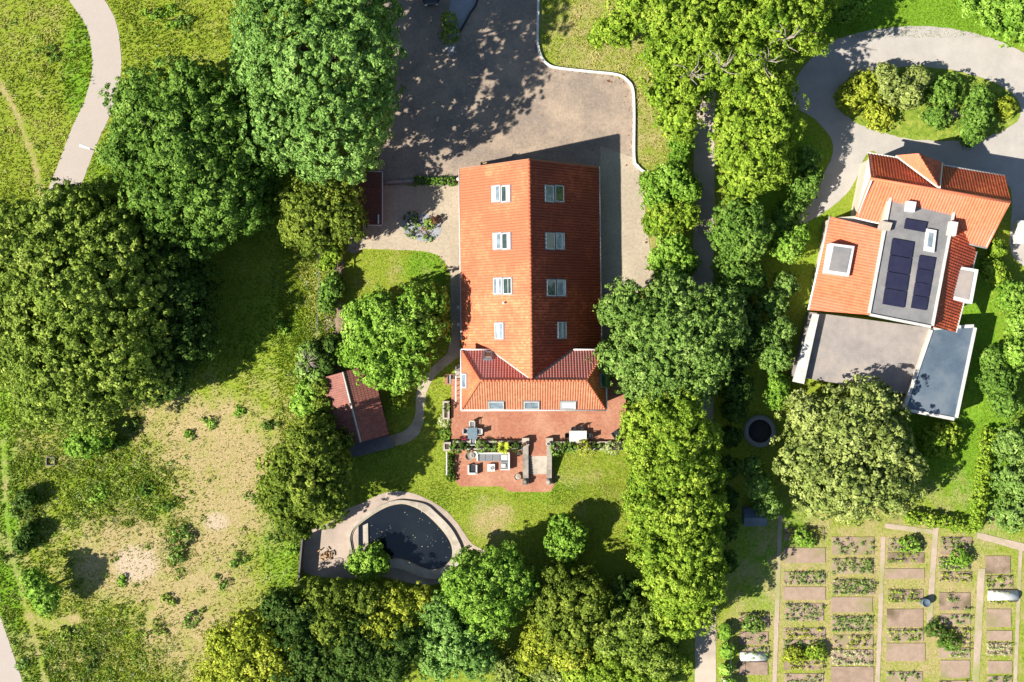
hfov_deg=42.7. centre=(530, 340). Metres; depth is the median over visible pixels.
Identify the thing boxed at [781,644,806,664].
plot bush
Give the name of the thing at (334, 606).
broadleaf tree
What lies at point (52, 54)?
meadow shrub
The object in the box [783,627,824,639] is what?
vegetable bed
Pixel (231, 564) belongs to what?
meadow shrub
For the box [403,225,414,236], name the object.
flower plant
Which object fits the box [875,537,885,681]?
allotment path
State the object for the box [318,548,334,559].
log pile
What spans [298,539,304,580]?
board fence
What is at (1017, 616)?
allotment path
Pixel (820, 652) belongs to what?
plot bush
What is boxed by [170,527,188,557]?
meadow shrub
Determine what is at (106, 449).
meadow shrub
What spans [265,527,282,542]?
meadow shrub
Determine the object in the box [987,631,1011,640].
vegetable bed
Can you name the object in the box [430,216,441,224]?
flower plant
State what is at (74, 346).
broadleaf tree
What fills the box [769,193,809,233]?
garden tree
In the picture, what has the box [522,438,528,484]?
step wall
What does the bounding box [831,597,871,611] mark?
vegetable bed
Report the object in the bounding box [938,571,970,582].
vegetable bed
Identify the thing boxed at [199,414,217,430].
meadow shrub
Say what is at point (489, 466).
coffee table
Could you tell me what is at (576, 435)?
garden table
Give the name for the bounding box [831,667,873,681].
vegetable bed
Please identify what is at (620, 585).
broadleaf tree
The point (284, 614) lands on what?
broadleaf tree
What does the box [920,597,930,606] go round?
water butt
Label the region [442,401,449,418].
raised planter
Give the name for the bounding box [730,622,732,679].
wire fence
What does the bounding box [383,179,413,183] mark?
wall
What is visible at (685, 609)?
broadleaf tree
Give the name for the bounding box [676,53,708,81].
dead limb
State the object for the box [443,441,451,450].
box planter
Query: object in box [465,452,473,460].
round chair
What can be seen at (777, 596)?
allotment path
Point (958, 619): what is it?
vegetable bed
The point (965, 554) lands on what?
plot bush
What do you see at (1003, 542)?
allotment path
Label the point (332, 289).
boundary bush
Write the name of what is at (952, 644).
plot bush
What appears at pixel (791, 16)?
broadleaf tree
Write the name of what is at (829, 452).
garden tree
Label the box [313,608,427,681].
broadleaf tree
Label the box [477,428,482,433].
garden chair
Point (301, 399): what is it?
boundary bush
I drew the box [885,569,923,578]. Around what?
vegetable bed
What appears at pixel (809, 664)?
vegetable bed
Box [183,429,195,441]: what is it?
meadow shrub
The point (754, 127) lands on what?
broadleaf tree
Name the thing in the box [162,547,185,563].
meadow shrub
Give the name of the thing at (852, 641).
vegetable bed
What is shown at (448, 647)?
broadleaf tree
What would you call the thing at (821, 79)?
gravel drive
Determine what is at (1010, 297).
garden tree
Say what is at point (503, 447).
palm plant
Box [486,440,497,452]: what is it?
shrub
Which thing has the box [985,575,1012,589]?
vegetable bed
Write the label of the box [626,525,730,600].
broadleaf tree
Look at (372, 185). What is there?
outbuilding
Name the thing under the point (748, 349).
hedgerow bush
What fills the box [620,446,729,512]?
broadleaf tree
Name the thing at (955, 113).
rockery
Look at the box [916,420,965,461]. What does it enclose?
garden bush
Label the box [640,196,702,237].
hedgerow bush
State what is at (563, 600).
broadleaf tree
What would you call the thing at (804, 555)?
vegetable bed
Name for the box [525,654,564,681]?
scrub bush
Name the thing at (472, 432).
garden table
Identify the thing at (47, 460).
cold frame
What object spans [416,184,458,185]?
wall
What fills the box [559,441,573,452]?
shrub
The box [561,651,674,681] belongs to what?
broadleaf tree
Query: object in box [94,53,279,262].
broadleaf tree
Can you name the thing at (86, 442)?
boundary bush
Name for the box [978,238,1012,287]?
garden tree
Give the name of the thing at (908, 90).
garden tree
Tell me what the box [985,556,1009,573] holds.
vegetable bed
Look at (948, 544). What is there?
vegetable bed
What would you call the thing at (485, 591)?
broadleaf tree
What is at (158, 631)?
meadow shrub
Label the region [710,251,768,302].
hedgerow bush
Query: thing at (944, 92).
garden bush
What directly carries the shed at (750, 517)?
on the ground at (750, 588)
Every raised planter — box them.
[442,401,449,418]
[453,441,521,449]
[552,441,622,449]
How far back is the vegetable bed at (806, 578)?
149.12 m
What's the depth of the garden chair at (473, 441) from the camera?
147.47 m
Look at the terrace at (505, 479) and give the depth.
149.15 m
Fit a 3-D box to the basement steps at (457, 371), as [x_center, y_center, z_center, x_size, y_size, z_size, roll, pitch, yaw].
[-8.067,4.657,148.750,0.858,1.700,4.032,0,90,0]
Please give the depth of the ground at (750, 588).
149.20 m
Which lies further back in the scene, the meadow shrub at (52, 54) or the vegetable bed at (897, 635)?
the vegetable bed at (897, 635)
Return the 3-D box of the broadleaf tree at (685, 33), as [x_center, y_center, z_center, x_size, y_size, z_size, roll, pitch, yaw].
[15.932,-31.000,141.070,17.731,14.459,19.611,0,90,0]
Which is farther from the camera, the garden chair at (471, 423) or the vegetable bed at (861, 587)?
the vegetable bed at (861, 587)
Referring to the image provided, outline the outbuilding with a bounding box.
[351,171,382,225]
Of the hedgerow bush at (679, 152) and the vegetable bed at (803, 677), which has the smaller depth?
the hedgerow bush at (679, 152)
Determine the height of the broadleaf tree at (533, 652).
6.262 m
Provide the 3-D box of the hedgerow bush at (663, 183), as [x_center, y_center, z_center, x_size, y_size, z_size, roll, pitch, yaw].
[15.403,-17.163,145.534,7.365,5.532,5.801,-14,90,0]
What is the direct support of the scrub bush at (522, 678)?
on the ground at (750, 588)
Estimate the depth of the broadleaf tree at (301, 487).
140.65 m
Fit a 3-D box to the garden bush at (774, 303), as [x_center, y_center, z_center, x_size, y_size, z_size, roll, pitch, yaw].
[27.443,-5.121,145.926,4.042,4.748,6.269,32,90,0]
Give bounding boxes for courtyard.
[347,185,459,343]
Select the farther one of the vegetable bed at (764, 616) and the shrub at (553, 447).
the vegetable bed at (764, 616)
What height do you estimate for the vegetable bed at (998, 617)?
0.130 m
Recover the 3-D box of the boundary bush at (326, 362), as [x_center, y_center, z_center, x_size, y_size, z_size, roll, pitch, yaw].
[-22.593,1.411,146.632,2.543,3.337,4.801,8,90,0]
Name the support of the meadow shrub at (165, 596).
on the ground at (750, 588)
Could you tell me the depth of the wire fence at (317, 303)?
147.19 m
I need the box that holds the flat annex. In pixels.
[896,324,976,420]
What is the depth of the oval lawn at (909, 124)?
147.97 m
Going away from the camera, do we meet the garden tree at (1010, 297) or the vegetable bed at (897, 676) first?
the garden tree at (1010, 297)
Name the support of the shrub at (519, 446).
in the raised planter at (490, 443)
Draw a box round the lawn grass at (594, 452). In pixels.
[338,0,1023,605]
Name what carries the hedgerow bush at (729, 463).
on the ground at (750, 588)
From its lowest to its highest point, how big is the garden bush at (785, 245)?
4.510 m
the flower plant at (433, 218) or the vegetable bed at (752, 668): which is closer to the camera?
the flower plant at (433, 218)
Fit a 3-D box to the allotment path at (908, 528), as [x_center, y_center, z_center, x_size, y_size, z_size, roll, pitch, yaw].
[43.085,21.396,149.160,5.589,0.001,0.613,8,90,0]
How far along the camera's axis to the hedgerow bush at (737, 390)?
145.48 m
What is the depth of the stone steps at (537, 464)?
148.58 m
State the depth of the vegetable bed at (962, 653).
149.12 m
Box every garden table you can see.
[468,427,476,438]
[569,431,586,440]
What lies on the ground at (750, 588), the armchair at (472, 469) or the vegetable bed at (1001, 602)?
the vegetable bed at (1001, 602)
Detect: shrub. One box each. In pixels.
[0,550,30,560]
[6,509,44,533]
[14,658,28,671]
[32,42,60,63]
[55,626,76,641]
[81,644,107,674]
[87,480,108,505]
[95,440,124,458]
[116,574,127,588]
[127,416,141,436]
[136,480,155,497]
[140,618,166,641]
[141,3,177,20]
[153,7,188,29]
[156,499,176,512]
[160,593,176,606]
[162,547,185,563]
[170,525,194,542]
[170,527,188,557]
[176,13,194,35]
[182,606,204,628]
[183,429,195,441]
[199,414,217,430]
[213,574,231,591]
[228,551,250,568]
[232,405,245,418]
[241,490,263,508]
[258,419,281,431]
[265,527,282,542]
[275,319,289,335]
[285,543,300,555]
[437,414,450,427]
[439,427,451,441]
[440,404,450,412]
[448,439,464,454]
[463,443,471,452]
[475,439,487,454]
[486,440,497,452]
[510,441,522,452]
[548,442,564,456]
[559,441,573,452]
[567,442,578,452]
[577,439,591,455]
[590,442,598,453]
[603,440,619,455]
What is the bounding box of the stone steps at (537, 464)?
[529,455,546,473]
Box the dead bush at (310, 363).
[295,352,317,371]
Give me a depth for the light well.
148.06 m
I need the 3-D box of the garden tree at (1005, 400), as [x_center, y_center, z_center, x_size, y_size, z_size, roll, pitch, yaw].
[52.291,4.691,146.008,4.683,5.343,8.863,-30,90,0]
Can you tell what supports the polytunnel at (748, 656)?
on the ground at (750, 588)
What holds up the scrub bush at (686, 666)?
on the ground at (750, 588)
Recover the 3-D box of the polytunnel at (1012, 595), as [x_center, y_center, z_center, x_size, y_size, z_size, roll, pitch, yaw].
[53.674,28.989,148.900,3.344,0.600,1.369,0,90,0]
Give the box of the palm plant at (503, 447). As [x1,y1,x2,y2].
[497,441,509,454]
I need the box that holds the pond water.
[353,504,451,568]
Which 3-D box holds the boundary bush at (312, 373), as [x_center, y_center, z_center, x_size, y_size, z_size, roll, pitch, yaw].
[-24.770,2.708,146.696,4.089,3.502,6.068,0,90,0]
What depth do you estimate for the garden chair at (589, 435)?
147.47 m
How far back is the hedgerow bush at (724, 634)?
147.90 m
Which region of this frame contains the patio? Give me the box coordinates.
[451,379,625,455]
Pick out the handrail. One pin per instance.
(455, 384)
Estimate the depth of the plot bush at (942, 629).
148.26 m
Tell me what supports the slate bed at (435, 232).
on the courtyard
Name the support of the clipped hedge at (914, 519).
on the ground at (750, 588)
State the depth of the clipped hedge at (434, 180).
147.32 m
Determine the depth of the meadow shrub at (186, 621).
148.84 m
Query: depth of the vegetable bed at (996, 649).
149.12 m
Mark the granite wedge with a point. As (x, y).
(461, 9)
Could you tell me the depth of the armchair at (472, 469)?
148.71 m
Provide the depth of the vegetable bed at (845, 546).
149.12 m
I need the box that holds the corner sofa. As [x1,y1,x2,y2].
[477,452,509,469]
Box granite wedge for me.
[443,0,475,55]
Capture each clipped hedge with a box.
[413,174,457,186]
[444,453,456,481]
[902,509,978,533]
[968,427,996,531]
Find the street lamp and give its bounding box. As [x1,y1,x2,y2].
[79,144,100,152]
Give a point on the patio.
(537, 428)
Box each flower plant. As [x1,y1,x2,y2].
[403,211,418,224]
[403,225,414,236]
[409,228,418,239]
[422,232,434,243]
[423,218,435,229]
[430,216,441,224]
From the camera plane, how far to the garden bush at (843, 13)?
144.92 m
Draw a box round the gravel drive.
[767,26,1023,265]
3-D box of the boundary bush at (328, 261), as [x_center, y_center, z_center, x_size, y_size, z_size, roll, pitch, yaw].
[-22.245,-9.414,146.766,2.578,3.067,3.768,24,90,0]
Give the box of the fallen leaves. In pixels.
[353,15,649,293]
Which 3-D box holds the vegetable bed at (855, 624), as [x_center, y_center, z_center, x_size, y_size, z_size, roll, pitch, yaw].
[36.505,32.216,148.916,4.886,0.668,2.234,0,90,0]
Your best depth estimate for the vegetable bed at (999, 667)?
149.12 m
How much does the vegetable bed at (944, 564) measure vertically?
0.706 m
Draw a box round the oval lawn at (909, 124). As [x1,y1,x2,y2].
[835,66,1020,141]
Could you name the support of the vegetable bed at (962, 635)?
on the ground at (750, 588)
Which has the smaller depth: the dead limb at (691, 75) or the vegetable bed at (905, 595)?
the dead limb at (691, 75)
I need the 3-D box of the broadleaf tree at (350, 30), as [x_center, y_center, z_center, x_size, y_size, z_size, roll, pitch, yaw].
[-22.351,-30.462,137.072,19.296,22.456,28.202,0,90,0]
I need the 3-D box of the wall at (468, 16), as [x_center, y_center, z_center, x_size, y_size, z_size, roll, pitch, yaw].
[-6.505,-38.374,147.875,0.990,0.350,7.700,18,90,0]
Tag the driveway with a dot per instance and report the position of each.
(493, 89)
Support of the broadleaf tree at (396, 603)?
on the ground at (750, 588)
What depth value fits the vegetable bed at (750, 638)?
149.12 m
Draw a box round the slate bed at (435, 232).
[402,213,440,240]
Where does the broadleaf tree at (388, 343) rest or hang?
on the ground at (750, 588)
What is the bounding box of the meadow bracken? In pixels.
[0,410,192,681]
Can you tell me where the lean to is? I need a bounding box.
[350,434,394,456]
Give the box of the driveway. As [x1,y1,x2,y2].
[372,0,654,280]
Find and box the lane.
[692,72,715,681]
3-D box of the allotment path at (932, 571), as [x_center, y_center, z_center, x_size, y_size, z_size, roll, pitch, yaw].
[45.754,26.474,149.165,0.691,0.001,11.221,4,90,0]
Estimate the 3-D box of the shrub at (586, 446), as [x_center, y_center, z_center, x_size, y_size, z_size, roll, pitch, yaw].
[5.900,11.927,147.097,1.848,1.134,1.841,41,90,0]
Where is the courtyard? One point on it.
(400, 202)
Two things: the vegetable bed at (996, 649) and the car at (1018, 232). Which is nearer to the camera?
the car at (1018, 232)
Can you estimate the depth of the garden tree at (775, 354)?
143.93 m
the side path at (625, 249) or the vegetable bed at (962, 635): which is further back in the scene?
the vegetable bed at (962, 635)
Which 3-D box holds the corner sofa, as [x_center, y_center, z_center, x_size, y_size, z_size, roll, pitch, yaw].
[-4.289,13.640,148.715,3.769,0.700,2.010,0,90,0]
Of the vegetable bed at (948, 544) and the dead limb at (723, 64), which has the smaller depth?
the dead limb at (723, 64)
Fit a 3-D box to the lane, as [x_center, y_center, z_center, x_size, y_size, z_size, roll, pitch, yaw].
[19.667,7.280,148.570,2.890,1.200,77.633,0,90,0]
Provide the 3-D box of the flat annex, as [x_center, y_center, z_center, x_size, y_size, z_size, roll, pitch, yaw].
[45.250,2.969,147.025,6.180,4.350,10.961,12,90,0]
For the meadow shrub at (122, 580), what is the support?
on the ground at (750, 588)
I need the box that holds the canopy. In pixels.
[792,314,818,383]
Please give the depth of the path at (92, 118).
147.97 m
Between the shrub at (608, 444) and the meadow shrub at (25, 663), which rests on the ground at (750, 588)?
the meadow shrub at (25, 663)
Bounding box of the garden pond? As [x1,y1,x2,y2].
[347,500,460,578]
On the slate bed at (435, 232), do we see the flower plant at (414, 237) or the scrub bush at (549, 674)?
the flower plant at (414, 237)
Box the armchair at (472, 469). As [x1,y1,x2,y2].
[468,465,476,474]
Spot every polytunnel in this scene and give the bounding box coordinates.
[740,651,766,661]
[987,589,1018,601]
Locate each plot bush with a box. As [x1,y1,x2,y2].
[741,613,765,633]
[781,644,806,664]
[791,525,816,548]
[803,641,827,660]
[898,535,921,554]
[923,619,947,638]
[936,632,961,651]
[949,547,973,566]
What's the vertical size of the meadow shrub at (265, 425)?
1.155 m
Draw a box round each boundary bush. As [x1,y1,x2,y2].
[12,487,42,554]
[63,426,115,459]
[289,376,322,416]
[293,338,326,388]
[310,375,336,424]
[316,242,345,272]
[316,269,346,314]
[316,333,341,374]
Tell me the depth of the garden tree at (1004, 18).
142.72 m
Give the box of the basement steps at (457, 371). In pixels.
[456,364,459,378]
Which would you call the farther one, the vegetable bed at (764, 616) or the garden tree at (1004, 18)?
the vegetable bed at (764, 616)
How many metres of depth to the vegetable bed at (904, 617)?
149.12 m
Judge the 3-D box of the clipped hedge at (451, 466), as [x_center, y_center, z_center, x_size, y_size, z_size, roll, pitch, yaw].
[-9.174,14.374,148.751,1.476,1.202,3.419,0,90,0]
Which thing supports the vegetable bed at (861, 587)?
on the ground at (750, 588)
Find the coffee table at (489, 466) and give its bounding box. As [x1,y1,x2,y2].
[487,464,494,470]
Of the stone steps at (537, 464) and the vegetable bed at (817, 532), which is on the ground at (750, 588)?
the vegetable bed at (817, 532)
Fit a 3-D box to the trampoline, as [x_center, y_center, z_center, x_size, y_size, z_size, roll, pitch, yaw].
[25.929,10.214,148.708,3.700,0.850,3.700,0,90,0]
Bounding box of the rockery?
[946,108,961,121]
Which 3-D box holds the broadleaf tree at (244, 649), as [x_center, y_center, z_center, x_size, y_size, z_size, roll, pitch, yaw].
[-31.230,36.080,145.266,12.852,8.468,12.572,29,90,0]
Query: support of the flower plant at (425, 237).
on the slate bed at (435, 232)
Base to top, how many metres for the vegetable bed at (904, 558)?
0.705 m
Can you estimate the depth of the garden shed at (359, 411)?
145.45 m
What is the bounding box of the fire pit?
[514,473,520,480]
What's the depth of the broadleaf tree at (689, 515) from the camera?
138.91 m
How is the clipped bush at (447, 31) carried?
on the granite wedge
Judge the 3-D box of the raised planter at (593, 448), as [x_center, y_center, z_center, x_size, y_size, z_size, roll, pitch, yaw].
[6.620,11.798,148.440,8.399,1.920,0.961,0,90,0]
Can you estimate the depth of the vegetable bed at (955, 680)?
149.12 m
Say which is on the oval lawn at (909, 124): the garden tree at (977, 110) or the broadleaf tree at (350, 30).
the garden tree at (977, 110)
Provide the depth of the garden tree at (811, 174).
145.10 m
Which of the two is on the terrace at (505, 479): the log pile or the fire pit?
the fire pit
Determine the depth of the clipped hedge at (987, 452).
147.44 m
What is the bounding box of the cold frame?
[46,457,55,465]
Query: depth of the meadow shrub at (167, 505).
148.67 m
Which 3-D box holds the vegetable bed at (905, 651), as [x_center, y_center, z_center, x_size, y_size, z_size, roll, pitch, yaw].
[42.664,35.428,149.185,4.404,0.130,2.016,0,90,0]
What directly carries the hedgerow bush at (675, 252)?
on the ground at (750, 588)
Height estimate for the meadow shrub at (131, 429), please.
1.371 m
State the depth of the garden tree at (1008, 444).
143.69 m
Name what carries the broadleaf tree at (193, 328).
on the ground at (750, 588)
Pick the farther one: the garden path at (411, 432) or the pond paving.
the pond paving
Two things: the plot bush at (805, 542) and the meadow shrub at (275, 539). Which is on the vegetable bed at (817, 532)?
the plot bush at (805, 542)
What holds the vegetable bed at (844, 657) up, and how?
on the ground at (750, 588)
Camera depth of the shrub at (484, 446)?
147.07 m
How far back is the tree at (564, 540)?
145.37 m
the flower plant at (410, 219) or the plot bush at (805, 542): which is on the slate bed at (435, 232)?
the flower plant at (410, 219)
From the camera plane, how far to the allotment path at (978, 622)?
149.16 m
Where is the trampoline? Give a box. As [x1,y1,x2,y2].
[744,415,775,447]
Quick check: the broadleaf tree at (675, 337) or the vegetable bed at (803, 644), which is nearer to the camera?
the broadleaf tree at (675, 337)
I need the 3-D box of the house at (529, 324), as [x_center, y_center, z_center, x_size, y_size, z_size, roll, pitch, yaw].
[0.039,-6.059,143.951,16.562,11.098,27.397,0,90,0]
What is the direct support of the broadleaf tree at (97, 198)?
on the ground at (750, 588)
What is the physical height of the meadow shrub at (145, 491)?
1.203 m
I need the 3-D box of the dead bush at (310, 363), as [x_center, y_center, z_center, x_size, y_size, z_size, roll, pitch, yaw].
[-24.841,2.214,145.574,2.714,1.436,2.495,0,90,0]
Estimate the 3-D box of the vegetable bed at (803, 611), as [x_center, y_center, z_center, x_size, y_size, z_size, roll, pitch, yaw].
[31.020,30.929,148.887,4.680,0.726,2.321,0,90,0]
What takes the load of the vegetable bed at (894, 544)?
on the ground at (750, 588)
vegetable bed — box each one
[738,662,767,674]
[739,612,768,628]
[739,632,767,644]
[739,646,768,659]
[782,571,825,585]
[783,527,823,540]
[783,587,824,599]
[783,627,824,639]
[783,639,824,656]
[784,548,824,562]
[784,603,823,621]
[784,657,824,671]
[784,672,822,681]
[830,557,873,574]
[831,537,873,555]
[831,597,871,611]
[831,615,873,633]
[831,649,872,666]
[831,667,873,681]
[832,579,874,596]
[833,635,873,648]
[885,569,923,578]
[886,628,922,642]
[886,643,924,660]
[886,671,921,681]
[887,553,923,564]
[887,589,922,602]
[887,609,922,626]
[888,537,923,551]
[938,557,970,570]
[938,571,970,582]
[939,593,969,610]
[939,627,970,646]
[939,648,970,657]
[939,680,971,681]
[940,537,972,554]
[940,660,969,677]
[941,614,971,624]
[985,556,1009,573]
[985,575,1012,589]
[986,609,1010,626]
[986,642,1012,655]
[987,590,1010,604]
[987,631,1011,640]
[987,676,1011,681]
[988,661,1011,673]
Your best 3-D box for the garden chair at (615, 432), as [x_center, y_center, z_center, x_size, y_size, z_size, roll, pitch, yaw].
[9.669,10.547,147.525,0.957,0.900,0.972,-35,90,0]
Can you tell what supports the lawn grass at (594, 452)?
on the ground at (750, 588)
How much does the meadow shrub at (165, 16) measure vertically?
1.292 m
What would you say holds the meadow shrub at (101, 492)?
on the ground at (750, 588)
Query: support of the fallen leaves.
on the driveway
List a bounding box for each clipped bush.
[388,392,408,415]
[437,9,460,45]
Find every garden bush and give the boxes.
[756,271,800,319]
[762,370,790,410]
[766,221,811,264]
[826,0,875,25]
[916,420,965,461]
[917,71,966,130]
[994,95,1018,120]
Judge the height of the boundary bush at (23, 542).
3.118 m
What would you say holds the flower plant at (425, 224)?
on the slate bed at (435, 232)
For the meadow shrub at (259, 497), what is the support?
on the ground at (750, 588)
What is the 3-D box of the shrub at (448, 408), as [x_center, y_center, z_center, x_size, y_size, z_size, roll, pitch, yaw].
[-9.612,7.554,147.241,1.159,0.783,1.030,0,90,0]
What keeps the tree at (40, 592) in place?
on the ground at (750, 588)
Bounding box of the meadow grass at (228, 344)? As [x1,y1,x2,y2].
[0,0,669,681]
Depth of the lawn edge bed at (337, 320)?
147.98 m
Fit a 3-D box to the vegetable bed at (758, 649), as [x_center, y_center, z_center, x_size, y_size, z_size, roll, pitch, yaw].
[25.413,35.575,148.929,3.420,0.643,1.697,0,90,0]
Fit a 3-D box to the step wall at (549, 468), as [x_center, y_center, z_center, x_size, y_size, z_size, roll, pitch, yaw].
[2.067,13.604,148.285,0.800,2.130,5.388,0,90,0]
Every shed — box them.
[324,368,389,443]
[742,507,767,525]
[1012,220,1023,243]
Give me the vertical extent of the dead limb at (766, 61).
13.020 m
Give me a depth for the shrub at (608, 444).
146.90 m
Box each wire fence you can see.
[316,258,319,339]
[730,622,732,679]
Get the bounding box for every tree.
[0,176,206,438]
[18,567,62,616]
[33,177,120,217]
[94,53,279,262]
[103,183,224,401]
[192,605,302,681]
[224,0,408,185]
[251,411,358,543]
[256,582,336,681]
[269,160,368,258]
[299,574,385,653]
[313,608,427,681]
[335,279,452,395]
[343,540,390,582]
[359,578,434,649]
[414,589,496,681]
[439,540,539,641]
[513,616,594,675]
[520,559,621,658]
[543,512,589,568]
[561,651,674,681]
[585,266,750,408]
[587,15,630,50]
[588,593,684,680]
[596,0,755,145]
[603,571,646,616]
[615,387,724,473]
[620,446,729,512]
[620,485,729,547]
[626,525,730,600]
[647,564,728,642]
[704,194,775,269]
[707,52,809,204]
[719,0,846,88]
[739,453,782,520]
[754,314,797,376]
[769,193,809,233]
[769,374,929,525]
[785,144,824,205]
[832,67,895,133]
[871,61,933,111]
[953,81,995,150]
[955,0,1023,48]
[973,344,1023,421]
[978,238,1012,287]
[986,421,1023,534]
[990,278,1023,372]
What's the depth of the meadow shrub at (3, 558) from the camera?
148.84 m
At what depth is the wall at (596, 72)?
147.70 m
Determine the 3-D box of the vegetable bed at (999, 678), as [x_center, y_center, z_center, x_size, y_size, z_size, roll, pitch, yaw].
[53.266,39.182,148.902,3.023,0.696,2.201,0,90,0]
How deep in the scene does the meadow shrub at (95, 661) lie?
148.80 m
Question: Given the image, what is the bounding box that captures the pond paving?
[302,491,485,584]
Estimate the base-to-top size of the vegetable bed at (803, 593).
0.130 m
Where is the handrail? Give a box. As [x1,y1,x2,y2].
[455,366,456,401]
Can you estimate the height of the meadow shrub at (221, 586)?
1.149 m
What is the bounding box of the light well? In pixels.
[445,374,453,384]
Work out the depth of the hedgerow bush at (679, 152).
145.54 m
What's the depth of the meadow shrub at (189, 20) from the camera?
147.47 m
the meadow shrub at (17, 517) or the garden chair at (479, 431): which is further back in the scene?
the meadow shrub at (17, 517)
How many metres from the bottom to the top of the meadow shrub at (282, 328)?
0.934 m
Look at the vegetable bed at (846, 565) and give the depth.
149.12 m
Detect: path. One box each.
[0,0,121,681]
[392,340,461,444]
[599,146,652,341]
[772,515,782,681]
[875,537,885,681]
[885,523,932,533]
[927,527,938,621]
[972,568,984,681]
[977,532,1023,550]
[1013,550,1022,681]
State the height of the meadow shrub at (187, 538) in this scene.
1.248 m
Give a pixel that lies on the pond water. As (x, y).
(392, 522)
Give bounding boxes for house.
[457,159,606,410]
[807,152,1010,331]
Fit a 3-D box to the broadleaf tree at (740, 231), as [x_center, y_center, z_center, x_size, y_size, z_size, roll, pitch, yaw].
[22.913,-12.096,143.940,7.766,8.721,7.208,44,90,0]
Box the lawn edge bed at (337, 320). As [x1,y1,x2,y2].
[323,255,345,375]
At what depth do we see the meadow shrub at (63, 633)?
148.75 m
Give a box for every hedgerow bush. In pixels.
[638,160,703,213]
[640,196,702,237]
[645,231,702,282]
[666,134,695,169]
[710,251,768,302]
[716,372,755,448]
[717,622,737,681]
[718,454,740,575]
[726,297,763,374]
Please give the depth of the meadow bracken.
149.03 m
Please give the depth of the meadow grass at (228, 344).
147.99 m
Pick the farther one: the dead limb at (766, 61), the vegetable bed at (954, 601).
the vegetable bed at (954, 601)
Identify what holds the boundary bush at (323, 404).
on the ground at (750, 588)
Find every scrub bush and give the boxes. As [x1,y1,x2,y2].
[487,649,503,671]
[490,655,522,681]
[498,670,532,681]
[509,653,542,677]
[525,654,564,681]
[670,653,692,673]
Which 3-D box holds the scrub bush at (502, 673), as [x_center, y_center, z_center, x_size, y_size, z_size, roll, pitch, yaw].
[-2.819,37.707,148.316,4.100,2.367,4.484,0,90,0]
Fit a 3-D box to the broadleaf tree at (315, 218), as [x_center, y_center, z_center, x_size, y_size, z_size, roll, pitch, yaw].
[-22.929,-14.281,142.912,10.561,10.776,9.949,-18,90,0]
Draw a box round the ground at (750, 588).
[0,0,1023,681]
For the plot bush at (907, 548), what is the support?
on the vegetable bed at (894, 544)
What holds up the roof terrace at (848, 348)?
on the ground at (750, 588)
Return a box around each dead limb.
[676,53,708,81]
[707,49,739,74]
[751,49,784,77]
[770,26,800,51]
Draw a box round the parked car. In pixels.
[423,0,438,5]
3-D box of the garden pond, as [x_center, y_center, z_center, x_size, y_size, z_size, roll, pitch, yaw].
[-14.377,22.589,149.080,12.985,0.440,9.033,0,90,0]
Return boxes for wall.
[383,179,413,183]
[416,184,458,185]
[459,0,477,31]
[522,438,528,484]
[536,0,644,171]
[546,438,552,484]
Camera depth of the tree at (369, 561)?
146.53 m
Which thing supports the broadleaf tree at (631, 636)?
on the ground at (750, 588)
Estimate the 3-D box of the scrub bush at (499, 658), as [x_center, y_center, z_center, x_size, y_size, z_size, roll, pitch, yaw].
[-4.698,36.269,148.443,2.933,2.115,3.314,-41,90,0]
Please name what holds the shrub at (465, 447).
in the raised planter at (490, 443)
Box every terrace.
[453,450,554,491]
[789,312,928,393]
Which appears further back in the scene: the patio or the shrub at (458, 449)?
the patio
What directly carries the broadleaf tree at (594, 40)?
on the ground at (750, 588)
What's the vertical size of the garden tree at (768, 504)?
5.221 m
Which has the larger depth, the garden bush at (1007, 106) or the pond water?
the pond water
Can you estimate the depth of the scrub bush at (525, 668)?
148.03 m
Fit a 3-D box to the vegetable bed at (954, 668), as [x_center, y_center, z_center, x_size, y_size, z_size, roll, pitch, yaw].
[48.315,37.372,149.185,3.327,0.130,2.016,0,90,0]
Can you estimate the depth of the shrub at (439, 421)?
147.97 m
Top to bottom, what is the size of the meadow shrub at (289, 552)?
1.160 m
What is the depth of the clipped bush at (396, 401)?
147.15 m
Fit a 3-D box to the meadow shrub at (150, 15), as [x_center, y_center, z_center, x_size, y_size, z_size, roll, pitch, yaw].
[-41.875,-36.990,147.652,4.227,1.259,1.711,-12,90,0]
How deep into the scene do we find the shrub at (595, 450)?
147.21 m
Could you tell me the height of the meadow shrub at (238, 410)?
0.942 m
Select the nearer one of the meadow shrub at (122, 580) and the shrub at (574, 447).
the shrub at (574, 447)
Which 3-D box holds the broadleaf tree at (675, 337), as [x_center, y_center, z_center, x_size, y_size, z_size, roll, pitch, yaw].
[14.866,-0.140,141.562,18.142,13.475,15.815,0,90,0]
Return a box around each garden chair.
[469,421,474,426]
[470,439,475,444]
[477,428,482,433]
[587,433,592,438]
[611,429,619,439]
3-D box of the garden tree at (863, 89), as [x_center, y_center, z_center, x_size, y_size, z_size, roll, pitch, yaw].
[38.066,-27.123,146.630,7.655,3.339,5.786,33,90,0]
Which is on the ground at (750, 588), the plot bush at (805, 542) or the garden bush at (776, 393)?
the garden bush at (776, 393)

